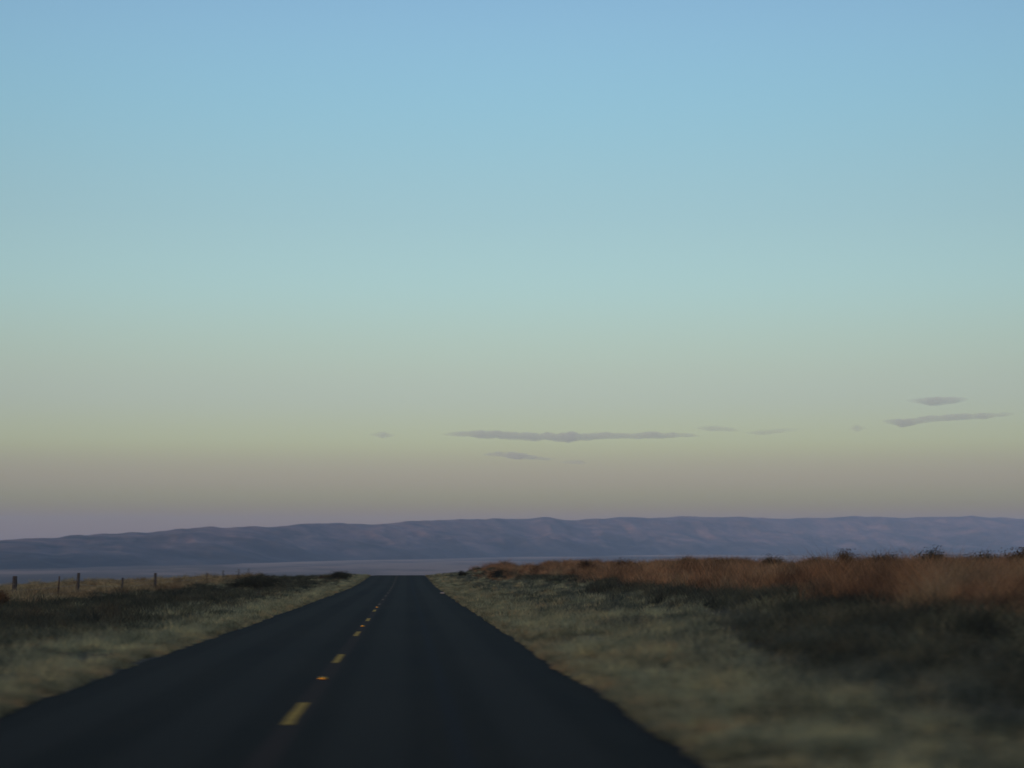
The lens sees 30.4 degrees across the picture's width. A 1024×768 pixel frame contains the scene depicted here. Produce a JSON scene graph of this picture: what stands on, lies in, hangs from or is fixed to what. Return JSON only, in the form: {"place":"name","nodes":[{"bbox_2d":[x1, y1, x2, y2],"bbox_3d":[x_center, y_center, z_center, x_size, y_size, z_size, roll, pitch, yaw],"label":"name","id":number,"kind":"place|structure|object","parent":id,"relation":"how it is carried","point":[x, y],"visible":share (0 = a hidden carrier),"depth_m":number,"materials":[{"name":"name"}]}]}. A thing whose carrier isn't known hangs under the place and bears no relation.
{"place":"outdoors","nodes":[
{"label":"outdoors","id":0,"kind":"place"},
{"bbox_2d":[0,575,705,767],"bbox_3d":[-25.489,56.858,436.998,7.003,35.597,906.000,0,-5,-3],"label":"road","id":1,"kind":"structure","parent":0,"point":[419,671],"depth_m":21.12,"materials":[{"name":"black asphalt"}]},
{"bbox_2d":[0,516,1023,568],"bbox_3d":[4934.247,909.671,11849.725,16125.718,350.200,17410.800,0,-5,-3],"label":"hills","id":2,"kind":"structure","parent":0,"point":[499,537],"depth_m":9868.82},
{"bbox_2d":[0,553,1023,767],"bbox_3d":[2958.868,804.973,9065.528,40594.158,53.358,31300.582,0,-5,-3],"label":"ground","id":3,"kind":"structure","parent":0,"point":[424,567],"depth_m":4171.15,"materials":[{"name":"soil"}]},
{"bbox_2d":[0,587,11,606],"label":"shrub","id":4,"kind":"object","parent":3,"relation":"on","point":[2,595],"visible":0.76,"depth_m":80.36,"materials":[{"name":"green plant"}]},
{"bbox_2d":[9,569,248,594],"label":"wire fence","id":5,"kind":"object","parent":3,"relation":"on","point":[14,582],"visible":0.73,"depth_m":112.16,"materials":[{"name":"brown wood"}]},
{"bbox_2d":[0,572,263,604],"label":"field grass","id":6,"kind":"structure","parent":3,"relation":"on","point":[96,584],"depth_m":167.17,"materials":[{"name":"plant"}]},
{"bbox_2d":[228,581,250,587],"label":"shrub","id":7,"kind":"object","parent":3,"relation":"on","point":[235,584],"visible":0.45,"depth_m":155.83,"materials":[{"name":"green plant"}]},
{"bbox_2d":[223,572,290,588],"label":"shrub","id":8,"kind":"object","parent":3,"relation":"on","point":[258,584],"visible":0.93,"depth_m":145.99,"materials":[{"name":"green plant"}]},
{"bbox_2d":[329,570,353,579],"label":"shrub","id":9,"kind":"object","parent":3,"relation":"on","point":[341,575],"visible":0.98,"depth_m":188.00,"materials":[{"name":"green plant"}]},
{"bbox_2d":[455,570,468,575],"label":"shrub","id":10,"kind":"object","parent":3,"relation":"on","point":[460,573],"visible":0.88,"depth_m":203.90,"materials":[{"name":"green plant"}]},
{"bbox_2d":[488,568,510,578],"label":"shrub","id":11,"kind":"object","parent":3,"relation":"on","point":[497,572],"visible":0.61,"depth_m":175.07,"materials":[{"name":"green plant"}]},
{"bbox_2d":[0,570,1023,767],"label":"roadside grass","id":12,"kind":"structure","parent":3,"relation":"on","point":[850,750],"depth_m":24.40,"materials":[{"name":"plant"}]},
{"bbox_2d":[0,566,1023,705],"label":"dark scrub","id":13,"kind":"object","parent":3,"relation":"on","point":[110,605],"visible":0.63,"depth_m":37.72,"materials":[{"name":"plant"}]},
{"bbox_2d":[0,569,1023,767],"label":"dull ground cover","id":14,"kind":"object","parent":3,"relation":"on","point":[977,698],"visible":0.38,"depth_m":24.99,"materials":[{"name":"plant"}]},
{"bbox_2d":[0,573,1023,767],"bbox_3d":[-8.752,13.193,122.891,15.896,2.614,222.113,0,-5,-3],"label":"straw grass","id":15,"kind":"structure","parent":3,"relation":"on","point":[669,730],"depth_m":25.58,"materials":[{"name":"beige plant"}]},
{"bbox_2d":[0,571,1023,692],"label":"scattered grass","id":16,"kind":"structure","parent":3,"relation":"on","point":[775,602],"depth_m":38.45,"materials":[{"name":"plant"}]},
{"bbox_2d":[527,564,549,573],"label":"shrub","id":17,"kind":"object","parent":3,"relation":"on","point":[540,568],"visible":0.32,"depth_m":167.49,"materials":[{"name":"green plant"}]},
{"bbox_2d":[577,559,594,570],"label":"shrub","id":18,"kind":"object","parent":3,"relation":"on","point":[583,563],"visible":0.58,"depth_m":157.72,"materials":[{"name":"green plant"}]},
{"bbox_2d":[610,557,638,566],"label":"shrub","id":19,"kind":"object","parent":3,"relation":"on","point":[618,561],"visible":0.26,"depth_m":149.99,"materials":[{"name":"green plant"}]},
{"bbox_2d":[703,555,745,565],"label":"shrub","id":20,"kind":"object","parent":3,"relation":"on","point":[725,560],"visible":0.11,"depth_m":130.62,"materials":[{"name":"green plant"}]},
{"bbox_2d":[468,540,1023,624],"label":"russet brush","id":21,"kind":"object","parent":3,"relation":"on","point":[912,575],"visible":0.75,"depth_m":60.90,"materials":[{"name":"brown plant"}]},
{"bbox_2d":[762,553,788,566],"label":"shrub","id":22,"kind":"object","parent":3,"relation":"on","point":[768,560],"visible":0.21,"depth_m":120.53,"materials":[{"name":"green plant"}]},
{"bbox_2d":[797,554,825,565],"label":"shrub","id":23,"kind":"object","parent":3,"relation":"on","point":[815,560],"visible":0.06,"depth_m":110.33,"materials":[{"name":"green plant"}]},
{"bbox_2d":[832,548,860,564],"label":"shrub","id":24,"kind":"object","parent":3,"relation":"on","point":[848,554],"visible":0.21,"depth_m":96.62,"materials":[{"name":"green plant"}]},
{"bbox_2d":[866,550,902,566],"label":"shrub","id":25,"kind":"object","parent":3,"relation":"on","point":[883,556],"visible":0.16,"depth_m":88.65,"materials":[{"name":"green plant"}]},
{"bbox_2d":[915,544,946,566],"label":"shrub","id":26,"kind":"object","parent":3,"relation":"on","point":[933,554],"visible":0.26,"depth_m":84.74,"materials":[{"name":"green plant"}]},
{"bbox_2d":[963,550,1000,563],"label":"shrub","id":27,"kind":"object","parent":3,"relation":"on","point":[981,557],"visible":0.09,"depth_m":92.71,"materials":[{"name":"green plant"}]},
{"bbox_2d":[1000,547,1023,563],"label":"shrub","id":28,"kind":"object","parent":3,"relation":"on","point":[1017,552],"visible":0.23,"depth_m":80.91,"materials":[{"name":"green plant"}]},
{"bbox_2d":[0,0,1023,539],"label":"sky","id":29,"kind":"structure","parent":0,"point":[264,263],"materials":[{"name":"blue"}]}
]}

